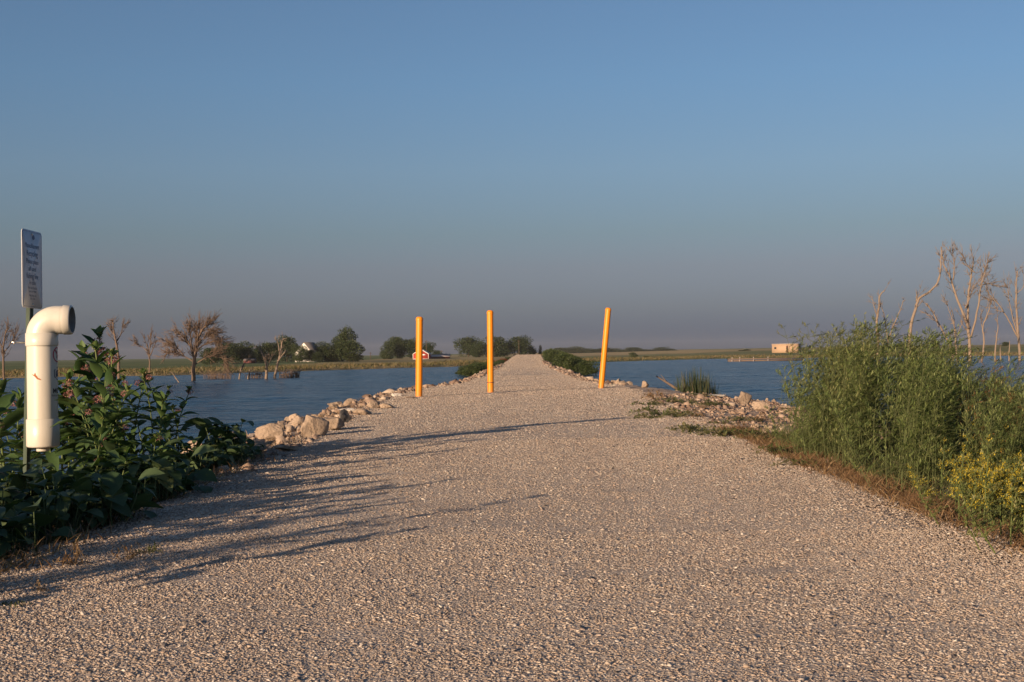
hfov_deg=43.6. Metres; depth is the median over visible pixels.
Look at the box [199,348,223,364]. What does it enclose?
leafy tree
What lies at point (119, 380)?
milkweed
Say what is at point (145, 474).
broadleaf weed
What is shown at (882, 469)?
green grass
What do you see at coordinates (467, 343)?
leafy tree
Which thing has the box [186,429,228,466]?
broadleaf weed
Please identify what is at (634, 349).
leafy tree
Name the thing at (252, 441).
broadleaf weed
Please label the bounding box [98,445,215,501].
broadleaf weed
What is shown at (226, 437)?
broadleaf weed
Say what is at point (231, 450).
broadleaf weed
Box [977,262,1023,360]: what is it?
dead tree
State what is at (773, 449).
sprawling weed
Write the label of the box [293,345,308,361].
leafy tree
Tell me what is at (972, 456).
yellow sweet clover
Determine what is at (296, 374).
drowned brush
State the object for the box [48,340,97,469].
milkweed
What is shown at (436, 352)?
leafy tree
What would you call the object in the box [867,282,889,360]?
dead tree
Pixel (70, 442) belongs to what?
milkweed
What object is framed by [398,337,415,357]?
leafy tree
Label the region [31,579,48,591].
sprawling weed
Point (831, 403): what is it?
shrub
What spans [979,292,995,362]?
dead tree
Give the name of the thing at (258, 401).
water
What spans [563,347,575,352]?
leafy tree
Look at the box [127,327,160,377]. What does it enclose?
dead tree
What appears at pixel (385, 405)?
boulder
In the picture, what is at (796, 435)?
shrub
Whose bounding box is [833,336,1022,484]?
shrub
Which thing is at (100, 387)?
milkweed
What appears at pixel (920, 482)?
yellow sweet clover
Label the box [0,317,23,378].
dead tree
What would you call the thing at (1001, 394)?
shrub
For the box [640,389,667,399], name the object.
sprawling weed
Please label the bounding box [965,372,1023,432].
shrub
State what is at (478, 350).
leafy tree
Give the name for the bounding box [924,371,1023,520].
shrub
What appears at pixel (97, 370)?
milkweed
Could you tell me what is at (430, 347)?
leafy tree
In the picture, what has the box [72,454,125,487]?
milkweed
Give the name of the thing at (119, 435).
milkweed
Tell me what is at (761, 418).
sprawling weed
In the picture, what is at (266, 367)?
dead tree
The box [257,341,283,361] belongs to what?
leafy tree
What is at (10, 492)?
broadleaf weed
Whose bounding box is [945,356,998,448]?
shrub
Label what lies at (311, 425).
boulder
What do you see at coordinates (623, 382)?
boulder
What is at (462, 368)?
causeway bush
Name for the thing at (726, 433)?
sprawling weed
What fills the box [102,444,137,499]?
milkweed
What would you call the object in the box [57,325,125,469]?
milkweed
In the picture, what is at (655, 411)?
sprawling weed
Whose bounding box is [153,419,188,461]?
milkweed
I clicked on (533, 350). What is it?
leafy tree
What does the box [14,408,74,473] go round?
milkweed
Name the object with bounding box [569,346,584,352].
leafy tree
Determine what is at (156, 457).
broadleaf weed
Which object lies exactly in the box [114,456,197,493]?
broadleaf weed
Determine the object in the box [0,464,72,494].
broadleaf weed
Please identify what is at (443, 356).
long shed
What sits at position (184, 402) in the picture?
milkweed
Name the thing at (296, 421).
boulder
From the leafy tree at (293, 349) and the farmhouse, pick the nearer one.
the farmhouse
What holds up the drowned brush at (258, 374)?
in the water
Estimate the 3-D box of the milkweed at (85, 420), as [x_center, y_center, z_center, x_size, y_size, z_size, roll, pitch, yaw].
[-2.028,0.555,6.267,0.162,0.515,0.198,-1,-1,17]
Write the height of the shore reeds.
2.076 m
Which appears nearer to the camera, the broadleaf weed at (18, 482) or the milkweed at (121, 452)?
the broadleaf weed at (18, 482)
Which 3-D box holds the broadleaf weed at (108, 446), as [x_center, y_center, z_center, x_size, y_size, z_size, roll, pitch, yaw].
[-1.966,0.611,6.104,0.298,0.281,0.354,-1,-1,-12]
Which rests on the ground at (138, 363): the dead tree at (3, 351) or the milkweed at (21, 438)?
the milkweed at (21, 438)
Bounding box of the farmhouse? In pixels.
[295,342,322,361]
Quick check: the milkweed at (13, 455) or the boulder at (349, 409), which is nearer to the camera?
the milkweed at (13, 455)
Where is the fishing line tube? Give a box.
[11,305,75,451]
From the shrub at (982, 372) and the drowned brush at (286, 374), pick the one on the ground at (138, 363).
the shrub at (982, 372)
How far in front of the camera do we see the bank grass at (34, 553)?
4.67 m
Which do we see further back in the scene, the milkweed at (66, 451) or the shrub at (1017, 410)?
the milkweed at (66, 451)
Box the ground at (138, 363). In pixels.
[0,344,1023,571]
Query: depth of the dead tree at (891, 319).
152.29 m
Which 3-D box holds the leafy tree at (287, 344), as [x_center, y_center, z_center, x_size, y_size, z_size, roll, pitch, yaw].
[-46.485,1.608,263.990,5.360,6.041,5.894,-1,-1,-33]
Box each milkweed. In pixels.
[0,378,40,480]
[0,387,37,474]
[0,392,16,485]
[0,412,21,473]
[0,420,30,482]
[0,462,15,490]
[6,426,49,473]
[13,423,45,468]
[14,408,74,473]
[32,384,69,473]
[46,405,85,471]
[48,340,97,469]
[50,368,110,460]
[51,375,89,474]
[55,351,98,459]
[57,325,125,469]
[62,396,96,449]
[64,385,96,466]
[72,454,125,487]
[73,407,119,487]
[74,361,123,468]
[76,340,137,463]
[76,403,109,470]
[76,404,131,488]
[89,347,140,450]
[89,437,129,471]
[90,382,136,462]
[93,383,132,446]
[94,432,136,465]
[102,350,137,456]
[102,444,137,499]
[109,421,135,458]
[117,405,133,459]
[119,374,152,457]
[129,376,150,453]
[133,390,182,460]
[137,372,183,450]
[138,367,165,454]
[141,433,170,457]
[151,384,178,446]
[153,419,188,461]
[156,445,181,458]
[164,386,198,448]
[165,404,191,450]
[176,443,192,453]
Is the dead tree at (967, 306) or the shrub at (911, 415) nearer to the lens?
the shrub at (911, 415)
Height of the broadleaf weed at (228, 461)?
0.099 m
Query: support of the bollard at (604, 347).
on the gravel path
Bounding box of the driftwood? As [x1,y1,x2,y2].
[656,375,676,389]
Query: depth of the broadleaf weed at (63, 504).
4.82 m
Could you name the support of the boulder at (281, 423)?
on the ground at (138, 363)
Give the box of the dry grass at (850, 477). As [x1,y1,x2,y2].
[708,421,1023,559]
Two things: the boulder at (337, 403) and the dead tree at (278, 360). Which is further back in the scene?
the dead tree at (278, 360)
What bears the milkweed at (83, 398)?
on the ground at (138, 363)
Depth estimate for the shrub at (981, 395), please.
8.34 m
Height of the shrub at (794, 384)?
0.940 m
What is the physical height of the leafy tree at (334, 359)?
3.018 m
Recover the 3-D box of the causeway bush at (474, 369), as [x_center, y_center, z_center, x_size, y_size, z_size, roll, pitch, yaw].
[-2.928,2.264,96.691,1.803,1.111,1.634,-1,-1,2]
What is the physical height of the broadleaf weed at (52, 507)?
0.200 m
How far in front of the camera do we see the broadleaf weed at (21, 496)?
5.53 m
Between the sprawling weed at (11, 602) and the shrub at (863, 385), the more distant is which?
the shrub at (863, 385)
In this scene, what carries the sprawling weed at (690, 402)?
on the ground at (138, 363)
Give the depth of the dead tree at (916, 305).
147.70 m
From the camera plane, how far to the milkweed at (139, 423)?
7.38 m
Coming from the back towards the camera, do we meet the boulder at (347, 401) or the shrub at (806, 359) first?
the boulder at (347, 401)
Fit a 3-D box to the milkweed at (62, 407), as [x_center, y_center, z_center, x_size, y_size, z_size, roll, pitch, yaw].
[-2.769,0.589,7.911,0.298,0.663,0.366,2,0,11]
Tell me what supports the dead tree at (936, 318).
in the water
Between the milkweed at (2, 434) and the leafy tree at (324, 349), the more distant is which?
the leafy tree at (324, 349)
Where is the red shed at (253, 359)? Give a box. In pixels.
[243,358,256,362]
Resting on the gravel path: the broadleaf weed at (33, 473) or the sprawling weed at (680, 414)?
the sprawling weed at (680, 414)
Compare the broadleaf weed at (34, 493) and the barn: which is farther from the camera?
the barn
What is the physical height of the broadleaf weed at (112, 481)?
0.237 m
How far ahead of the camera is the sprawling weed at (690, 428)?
10.12 m
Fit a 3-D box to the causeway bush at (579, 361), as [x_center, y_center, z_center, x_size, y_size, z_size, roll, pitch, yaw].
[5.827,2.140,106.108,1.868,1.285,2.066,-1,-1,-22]
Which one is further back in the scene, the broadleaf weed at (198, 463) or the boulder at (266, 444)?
the boulder at (266, 444)
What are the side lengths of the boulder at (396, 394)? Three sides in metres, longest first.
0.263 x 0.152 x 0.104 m
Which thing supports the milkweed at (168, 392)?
on the ground at (138, 363)
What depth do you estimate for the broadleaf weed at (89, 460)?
6.13 m
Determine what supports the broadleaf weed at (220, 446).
on the ground at (138, 363)
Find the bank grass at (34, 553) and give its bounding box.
[0,385,432,593]
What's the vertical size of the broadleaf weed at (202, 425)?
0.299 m
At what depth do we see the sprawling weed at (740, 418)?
12.14 m
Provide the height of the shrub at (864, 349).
0.872 m
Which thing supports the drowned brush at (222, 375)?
in the water
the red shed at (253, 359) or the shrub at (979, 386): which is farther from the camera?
the red shed at (253, 359)
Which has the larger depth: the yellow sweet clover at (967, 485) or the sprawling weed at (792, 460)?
the sprawling weed at (792, 460)
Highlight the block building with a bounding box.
[772,343,800,352]
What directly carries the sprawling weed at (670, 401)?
on the ground at (138, 363)
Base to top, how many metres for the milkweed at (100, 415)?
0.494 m
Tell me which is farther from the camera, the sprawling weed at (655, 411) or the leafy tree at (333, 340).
the leafy tree at (333, 340)
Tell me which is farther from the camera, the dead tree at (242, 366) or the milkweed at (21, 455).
the dead tree at (242, 366)
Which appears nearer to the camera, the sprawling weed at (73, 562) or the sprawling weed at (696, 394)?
the sprawling weed at (73, 562)
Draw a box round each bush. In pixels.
[457,366,469,375]
[462,364,482,375]
[465,363,486,376]
[542,350,557,362]
[550,353,574,367]
[563,356,581,371]
[574,359,593,371]
[577,360,599,375]
[628,352,637,356]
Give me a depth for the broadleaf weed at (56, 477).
5.56 m
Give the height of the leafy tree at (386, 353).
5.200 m
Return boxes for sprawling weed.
[0,601,25,607]
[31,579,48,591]
[52,539,88,568]
[111,542,145,560]
[136,541,162,553]
[619,400,665,405]
[625,404,692,415]
[629,412,676,418]
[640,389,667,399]
[649,395,692,402]
[659,424,707,428]
[661,408,705,416]
[670,422,727,432]
[677,398,696,403]
[680,409,703,416]
[682,398,725,405]
[682,427,741,436]
[687,392,711,396]
[697,426,766,436]
[699,401,729,405]
[709,419,736,424]
[722,416,764,420]
[729,429,787,439]
[731,428,785,436]
[735,421,761,430]
[750,443,808,453]
[751,412,768,421]
[768,455,820,469]
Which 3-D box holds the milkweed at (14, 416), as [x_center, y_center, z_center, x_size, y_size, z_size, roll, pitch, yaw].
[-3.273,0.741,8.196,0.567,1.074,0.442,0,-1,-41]
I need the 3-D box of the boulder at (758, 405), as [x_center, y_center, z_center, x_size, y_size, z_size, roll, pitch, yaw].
[2.841,0.747,14.642,0.200,0.125,0.134,-1,-1,-5]
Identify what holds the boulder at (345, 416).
on the gravel path
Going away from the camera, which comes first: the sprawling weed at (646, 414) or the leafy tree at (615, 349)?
the sprawling weed at (646, 414)
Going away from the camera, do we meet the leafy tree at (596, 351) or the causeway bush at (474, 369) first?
the causeway bush at (474, 369)
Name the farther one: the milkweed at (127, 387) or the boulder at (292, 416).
the boulder at (292, 416)
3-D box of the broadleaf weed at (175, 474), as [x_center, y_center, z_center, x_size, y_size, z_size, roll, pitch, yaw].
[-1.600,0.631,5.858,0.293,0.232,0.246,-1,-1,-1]
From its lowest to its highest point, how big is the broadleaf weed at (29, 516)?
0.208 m
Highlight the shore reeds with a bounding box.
[0,351,1022,377]
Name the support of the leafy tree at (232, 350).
on the ground at (138, 363)
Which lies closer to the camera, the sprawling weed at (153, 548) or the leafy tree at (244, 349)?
the sprawling weed at (153, 548)
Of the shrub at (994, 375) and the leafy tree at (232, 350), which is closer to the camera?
the shrub at (994, 375)
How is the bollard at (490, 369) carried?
on the gravel path
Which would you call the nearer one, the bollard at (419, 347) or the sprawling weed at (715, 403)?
the sprawling weed at (715, 403)
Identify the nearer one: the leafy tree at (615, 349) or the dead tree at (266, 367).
the dead tree at (266, 367)
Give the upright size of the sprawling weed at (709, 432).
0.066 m
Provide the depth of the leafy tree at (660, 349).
798.20 m
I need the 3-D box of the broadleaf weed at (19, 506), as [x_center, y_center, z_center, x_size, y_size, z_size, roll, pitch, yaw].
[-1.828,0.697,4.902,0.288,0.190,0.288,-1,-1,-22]
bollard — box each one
[416,317,422,396]
[487,310,493,391]
[598,308,610,387]
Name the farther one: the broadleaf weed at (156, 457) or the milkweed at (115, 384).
the milkweed at (115, 384)
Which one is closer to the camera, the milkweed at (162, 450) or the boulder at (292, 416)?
the milkweed at (162, 450)
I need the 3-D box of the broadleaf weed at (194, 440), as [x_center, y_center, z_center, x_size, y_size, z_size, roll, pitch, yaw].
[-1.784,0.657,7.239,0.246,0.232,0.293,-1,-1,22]
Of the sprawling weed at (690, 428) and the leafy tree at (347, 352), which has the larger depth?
the leafy tree at (347, 352)
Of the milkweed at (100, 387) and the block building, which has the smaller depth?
the milkweed at (100, 387)
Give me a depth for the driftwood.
25.27 m
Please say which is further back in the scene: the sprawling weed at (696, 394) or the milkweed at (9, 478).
the sprawling weed at (696, 394)
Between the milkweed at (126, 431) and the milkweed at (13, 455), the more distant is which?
the milkweed at (13, 455)
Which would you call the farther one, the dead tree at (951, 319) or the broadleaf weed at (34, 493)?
the dead tree at (951, 319)
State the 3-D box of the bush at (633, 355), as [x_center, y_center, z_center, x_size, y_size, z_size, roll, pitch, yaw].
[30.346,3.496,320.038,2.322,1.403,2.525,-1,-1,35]
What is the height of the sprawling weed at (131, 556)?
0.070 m
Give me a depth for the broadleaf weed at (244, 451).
7.83 m
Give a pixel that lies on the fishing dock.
(768, 359)
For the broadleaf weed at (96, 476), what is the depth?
5.47 m
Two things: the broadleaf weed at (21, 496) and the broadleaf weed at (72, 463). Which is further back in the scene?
the broadleaf weed at (72, 463)
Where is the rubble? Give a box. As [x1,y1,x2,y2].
[127,360,973,500]
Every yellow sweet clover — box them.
[907,438,1001,512]
[911,443,1023,529]
[939,413,1019,478]
[944,433,1023,549]
[949,423,1023,521]
[953,468,1023,553]
[960,421,1019,476]
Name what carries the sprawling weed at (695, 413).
on the ground at (138, 363)
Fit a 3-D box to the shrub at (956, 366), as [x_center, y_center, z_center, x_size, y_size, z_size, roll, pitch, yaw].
[2.382,0.300,7.498,0.772,0.804,0.550,-1,-1,38]
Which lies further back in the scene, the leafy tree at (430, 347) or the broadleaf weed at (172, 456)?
the leafy tree at (430, 347)
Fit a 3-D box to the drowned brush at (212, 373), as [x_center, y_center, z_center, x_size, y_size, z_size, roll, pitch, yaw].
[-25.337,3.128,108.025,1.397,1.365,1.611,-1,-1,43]
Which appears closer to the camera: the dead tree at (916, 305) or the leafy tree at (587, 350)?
the dead tree at (916, 305)
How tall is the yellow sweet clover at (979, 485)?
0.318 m
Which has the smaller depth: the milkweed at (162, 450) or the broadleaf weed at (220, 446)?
the milkweed at (162, 450)
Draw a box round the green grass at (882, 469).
[744,421,1023,530]
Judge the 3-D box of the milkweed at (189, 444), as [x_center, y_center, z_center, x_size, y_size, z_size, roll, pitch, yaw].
[-2.050,0.721,8.104,0.180,0.154,0.241,-1,-1,29]
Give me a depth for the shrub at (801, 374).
8.47 m
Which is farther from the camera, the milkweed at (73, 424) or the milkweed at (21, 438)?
the milkweed at (21, 438)
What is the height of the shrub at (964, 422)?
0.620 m
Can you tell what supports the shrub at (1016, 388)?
on the ground at (138, 363)
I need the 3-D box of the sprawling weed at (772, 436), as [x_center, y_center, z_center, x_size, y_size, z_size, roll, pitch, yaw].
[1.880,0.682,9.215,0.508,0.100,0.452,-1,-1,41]
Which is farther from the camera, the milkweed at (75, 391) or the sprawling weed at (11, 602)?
the milkweed at (75, 391)
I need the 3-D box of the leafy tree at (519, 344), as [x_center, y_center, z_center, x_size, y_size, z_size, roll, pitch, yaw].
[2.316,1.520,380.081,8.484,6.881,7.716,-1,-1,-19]
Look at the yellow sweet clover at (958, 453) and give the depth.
6.27 m
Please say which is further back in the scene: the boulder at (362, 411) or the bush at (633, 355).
the bush at (633, 355)
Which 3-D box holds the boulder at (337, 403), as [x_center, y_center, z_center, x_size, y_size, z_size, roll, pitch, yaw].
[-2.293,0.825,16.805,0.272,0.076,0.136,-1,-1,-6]
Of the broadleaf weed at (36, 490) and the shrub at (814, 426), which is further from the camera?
the shrub at (814, 426)
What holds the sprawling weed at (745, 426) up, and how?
on the ground at (138, 363)
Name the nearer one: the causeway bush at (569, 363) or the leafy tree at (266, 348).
the causeway bush at (569, 363)
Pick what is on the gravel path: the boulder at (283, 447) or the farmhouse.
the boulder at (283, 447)
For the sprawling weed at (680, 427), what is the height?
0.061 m
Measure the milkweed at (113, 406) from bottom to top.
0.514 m
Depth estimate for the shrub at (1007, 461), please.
4.64 m
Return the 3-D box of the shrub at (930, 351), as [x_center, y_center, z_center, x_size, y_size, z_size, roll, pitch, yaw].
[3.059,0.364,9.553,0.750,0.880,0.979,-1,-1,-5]
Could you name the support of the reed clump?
on the ground at (138, 363)
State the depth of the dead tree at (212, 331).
100.86 m
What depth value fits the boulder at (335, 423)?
11.17 m
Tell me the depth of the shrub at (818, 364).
8.50 m
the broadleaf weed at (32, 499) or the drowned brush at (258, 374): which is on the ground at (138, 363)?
the broadleaf weed at (32, 499)
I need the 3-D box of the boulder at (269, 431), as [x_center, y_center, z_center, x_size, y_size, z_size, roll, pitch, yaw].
[-2.078,0.793,10.985,0.247,0.176,0.185,-5,-1,-17]
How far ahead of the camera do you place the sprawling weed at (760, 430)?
9.59 m
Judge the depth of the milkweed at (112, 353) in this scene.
7.21 m
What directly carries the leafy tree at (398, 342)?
on the ground at (138, 363)
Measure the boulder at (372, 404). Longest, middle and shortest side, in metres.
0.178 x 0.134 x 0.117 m
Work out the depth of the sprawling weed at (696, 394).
19.53 m
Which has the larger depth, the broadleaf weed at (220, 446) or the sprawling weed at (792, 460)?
the broadleaf weed at (220, 446)
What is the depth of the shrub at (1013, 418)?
5.44 m
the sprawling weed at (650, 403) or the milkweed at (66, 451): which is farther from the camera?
the sprawling weed at (650, 403)
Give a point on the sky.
(705, 174)
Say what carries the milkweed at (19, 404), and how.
on the ground at (138, 363)
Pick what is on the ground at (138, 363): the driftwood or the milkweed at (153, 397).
the milkweed at (153, 397)
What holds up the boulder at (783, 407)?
on the ground at (138, 363)
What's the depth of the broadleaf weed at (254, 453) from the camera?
8.12 m
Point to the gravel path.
(440, 525)
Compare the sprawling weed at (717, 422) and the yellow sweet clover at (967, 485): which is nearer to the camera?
the yellow sweet clover at (967, 485)
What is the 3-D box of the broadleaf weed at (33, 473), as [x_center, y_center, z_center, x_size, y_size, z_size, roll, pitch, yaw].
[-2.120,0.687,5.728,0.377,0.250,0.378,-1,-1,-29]
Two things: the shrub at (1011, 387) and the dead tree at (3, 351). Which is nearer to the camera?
the shrub at (1011, 387)
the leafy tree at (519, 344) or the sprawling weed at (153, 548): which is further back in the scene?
the leafy tree at (519, 344)
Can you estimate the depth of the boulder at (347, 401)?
19.55 m
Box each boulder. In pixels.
[247,439,275,450]
[255,423,284,440]
[273,445,300,450]
[278,421,285,429]
[286,415,302,427]
[289,413,296,421]
[300,415,328,437]
[325,417,344,429]
[327,401,341,405]
[329,403,337,408]
[338,408,353,411]
[340,408,350,422]
[343,398,355,405]
[353,408,371,414]
[367,401,379,407]
[379,403,393,407]
[391,392,401,395]
[618,380,627,384]
[641,381,648,387]
[710,394,725,396]
[738,391,751,403]
[752,401,769,410]
[777,405,795,408]
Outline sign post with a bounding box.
[21,228,41,472]
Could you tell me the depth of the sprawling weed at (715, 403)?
16.03 m
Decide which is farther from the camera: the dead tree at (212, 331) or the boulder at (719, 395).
the dead tree at (212, 331)
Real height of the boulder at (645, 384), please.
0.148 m
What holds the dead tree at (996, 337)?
in the water
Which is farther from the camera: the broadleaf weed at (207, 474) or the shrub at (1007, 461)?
the broadleaf weed at (207, 474)
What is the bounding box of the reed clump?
[673,365,720,393]
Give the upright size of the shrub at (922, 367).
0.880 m
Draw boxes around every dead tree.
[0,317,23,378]
[105,316,130,378]
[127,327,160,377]
[152,307,239,380]
[238,355,252,378]
[254,342,276,378]
[273,334,286,377]
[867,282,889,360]
[880,297,904,357]
[907,240,945,351]
[918,295,953,357]
[935,238,1008,360]
[941,293,966,360]
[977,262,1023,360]
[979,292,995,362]
[994,310,999,360]
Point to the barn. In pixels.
(426, 355)
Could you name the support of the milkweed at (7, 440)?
on the ground at (138, 363)
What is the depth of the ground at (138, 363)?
237.84 m
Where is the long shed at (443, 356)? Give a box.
[431,354,449,358]
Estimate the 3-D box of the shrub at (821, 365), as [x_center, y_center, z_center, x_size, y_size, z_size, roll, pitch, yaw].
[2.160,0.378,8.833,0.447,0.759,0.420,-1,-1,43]
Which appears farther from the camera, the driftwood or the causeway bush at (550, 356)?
the causeway bush at (550, 356)
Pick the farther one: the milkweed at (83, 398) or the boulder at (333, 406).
the boulder at (333, 406)
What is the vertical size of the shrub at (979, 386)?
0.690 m
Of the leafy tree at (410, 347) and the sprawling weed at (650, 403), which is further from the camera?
the leafy tree at (410, 347)
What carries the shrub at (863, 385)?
on the ground at (138, 363)
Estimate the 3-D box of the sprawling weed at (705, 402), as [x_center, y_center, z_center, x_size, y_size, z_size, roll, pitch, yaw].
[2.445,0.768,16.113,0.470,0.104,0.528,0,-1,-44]
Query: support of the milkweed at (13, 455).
on the ground at (138, 363)
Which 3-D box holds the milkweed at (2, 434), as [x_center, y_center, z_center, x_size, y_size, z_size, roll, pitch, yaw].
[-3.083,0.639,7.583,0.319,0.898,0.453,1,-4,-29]
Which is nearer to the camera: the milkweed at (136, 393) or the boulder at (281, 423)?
the milkweed at (136, 393)
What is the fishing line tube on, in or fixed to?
attached to the sign post
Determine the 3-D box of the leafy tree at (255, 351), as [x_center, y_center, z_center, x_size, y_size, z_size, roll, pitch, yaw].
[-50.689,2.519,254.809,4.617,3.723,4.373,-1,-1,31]
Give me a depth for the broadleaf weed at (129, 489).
5.17 m
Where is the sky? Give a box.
[0,0,1023,360]
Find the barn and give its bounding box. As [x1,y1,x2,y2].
[412,349,430,358]
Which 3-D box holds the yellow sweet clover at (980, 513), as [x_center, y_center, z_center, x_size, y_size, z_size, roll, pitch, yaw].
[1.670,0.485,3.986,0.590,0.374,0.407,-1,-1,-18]
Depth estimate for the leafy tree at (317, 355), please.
241.54 m
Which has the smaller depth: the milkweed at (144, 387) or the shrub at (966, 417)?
the shrub at (966, 417)
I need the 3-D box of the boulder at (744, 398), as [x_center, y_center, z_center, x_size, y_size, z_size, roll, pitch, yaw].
[3.097,0.777,17.045,0.223,0.223,0.116,-6,1,-34]
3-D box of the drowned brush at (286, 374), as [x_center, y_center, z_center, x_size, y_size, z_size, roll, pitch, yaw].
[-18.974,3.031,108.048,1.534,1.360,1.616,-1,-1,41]
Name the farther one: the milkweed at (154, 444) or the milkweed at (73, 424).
the milkweed at (73, 424)
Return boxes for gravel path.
[0,355,1023,681]
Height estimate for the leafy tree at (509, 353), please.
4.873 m
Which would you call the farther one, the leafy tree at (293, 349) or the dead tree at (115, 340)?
the leafy tree at (293, 349)
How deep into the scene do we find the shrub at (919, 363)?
8.59 m
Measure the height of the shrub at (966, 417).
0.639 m
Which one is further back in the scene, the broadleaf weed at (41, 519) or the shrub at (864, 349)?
the shrub at (864, 349)
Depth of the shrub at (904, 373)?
9.04 m
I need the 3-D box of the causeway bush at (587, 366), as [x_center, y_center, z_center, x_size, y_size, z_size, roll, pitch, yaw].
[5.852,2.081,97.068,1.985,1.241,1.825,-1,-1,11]
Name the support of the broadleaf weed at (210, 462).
on the ground at (138, 363)
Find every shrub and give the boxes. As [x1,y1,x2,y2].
[764,375,845,455]
[775,314,918,448]
[776,365,830,452]
[777,314,901,449]
[784,335,904,454]
[785,343,844,448]
[789,321,926,466]
[797,344,835,426]
[799,312,924,459]
[805,323,910,430]
[814,330,905,421]
[821,325,978,478]
[825,332,984,494]
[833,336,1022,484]
[850,323,988,451]
[873,331,975,433]
[875,335,953,448]
[877,328,971,441]
[879,329,994,449]
[879,343,988,459]
[902,366,1023,486]
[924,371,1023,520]
[938,352,1023,462]
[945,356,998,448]
[945,366,1021,485]
[957,359,1003,448]
[957,372,1011,459]
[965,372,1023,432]
[965,376,1023,434]
[968,391,1023,481]
[979,375,1023,409]
[981,427,1023,495]
[994,384,1023,458]
[1007,384,1023,464]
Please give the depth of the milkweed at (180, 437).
7.84 m
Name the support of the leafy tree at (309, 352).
on the ground at (138, 363)
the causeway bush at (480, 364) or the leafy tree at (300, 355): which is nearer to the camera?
the causeway bush at (480, 364)
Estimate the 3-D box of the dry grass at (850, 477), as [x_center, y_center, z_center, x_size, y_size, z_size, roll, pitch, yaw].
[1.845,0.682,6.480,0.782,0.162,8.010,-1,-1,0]
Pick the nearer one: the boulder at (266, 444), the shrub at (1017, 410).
the shrub at (1017, 410)
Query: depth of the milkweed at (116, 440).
6.07 m
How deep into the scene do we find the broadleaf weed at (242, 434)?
8.21 m
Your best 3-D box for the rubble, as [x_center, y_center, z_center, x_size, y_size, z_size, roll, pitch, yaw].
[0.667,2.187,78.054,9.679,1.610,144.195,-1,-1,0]
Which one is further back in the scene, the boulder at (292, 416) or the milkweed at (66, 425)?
the boulder at (292, 416)
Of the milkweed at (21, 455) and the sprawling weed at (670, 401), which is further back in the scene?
the sprawling weed at (670, 401)
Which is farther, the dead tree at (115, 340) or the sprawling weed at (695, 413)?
the dead tree at (115, 340)
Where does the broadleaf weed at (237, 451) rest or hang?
on the ground at (138, 363)
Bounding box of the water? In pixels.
[0,356,1023,473]
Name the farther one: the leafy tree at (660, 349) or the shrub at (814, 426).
the leafy tree at (660, 349)
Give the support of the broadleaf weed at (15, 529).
on the ground at (138, 363)
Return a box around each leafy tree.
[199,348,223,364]
[219,341,241,363]
[231,341,257,362]
[251,345,265,361]
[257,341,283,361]
[275,335,299,361]
[290,343,297,361]
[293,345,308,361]
[305,350,316,361]
[310,351,323,361]
[314,341,335,361]
[325,348,339,361]
[330,336,343,361]
[332,340,365,361]
[336,325,357,361]
[379,340,395,358]
[388,336,404,358]
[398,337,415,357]
[423,341,435,354]
[430,350,441,354]
[453,336,483,356]
[469,341,486,356]
[483,336,510,356]
[502,342,514,355]
[506,334,532,355]
[527,345,537,353]
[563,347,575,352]
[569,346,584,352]
[579,348,593,352]
[592,349,601,352]
[609,348,621,351]
[624,347,641,351]
[650,347,668,350]
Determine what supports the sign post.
on the ground at (138, 363)
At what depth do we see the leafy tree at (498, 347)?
373.81 m
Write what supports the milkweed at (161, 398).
on the ground at (138, 363)
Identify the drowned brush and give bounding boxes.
[199,370,219,378]
[213,371,231,378]
[242,370,264,377]
[279,369,298,377]
[284,369,302,377]
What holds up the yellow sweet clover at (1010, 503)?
on the ground at (138, 363)
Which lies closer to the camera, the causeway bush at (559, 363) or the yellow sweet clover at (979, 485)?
the yellow sweet clover at (979, 485)
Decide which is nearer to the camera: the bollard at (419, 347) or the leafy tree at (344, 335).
the bollard at (419, 347)
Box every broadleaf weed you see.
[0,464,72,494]
[0,468,56,499]
[0,481,43,513]
[0,486,40,501]
[0,497,41,558]
[0,498,78,554]
[1,501,73,544]
[7,489,29,516]
[10,504,36,544]
[19,455,94,514]
[22,500,57,533]
[26,474,75,514]
[30,477,100,543]
[30,487,60,496]
[33,471,163,540]
[38,460,91,472]
[56,467,156,514]
[56,468,164,530]
[57,459,103,487]
[65,440,134,474]
[68,485,156,524]
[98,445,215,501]
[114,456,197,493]
[134,454,188,502]
[138,453,177,490]
[163,436,217,474]
[170,455,189,462]
[177,462,217,492]
[178,446,207,474]
[180,417,239,447]
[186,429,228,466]
[198,452,213,468]
[204,443,229,468]
[205,417,253,445]
[208,435,239,459]
[209,445,241,466]
[210,458,236,468]
[223,437,257,465]
[223,439,250,462]
[235,438,263,460]
[238,442,261,458]
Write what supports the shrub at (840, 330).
on the ground at (138, 363)
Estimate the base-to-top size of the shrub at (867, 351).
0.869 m
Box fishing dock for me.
[727,357,802,361]
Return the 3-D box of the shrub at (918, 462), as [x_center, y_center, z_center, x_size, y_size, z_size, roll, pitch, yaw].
[1.852,0.338,6.022,0.732,0.763,0.521,-1,-1,23]

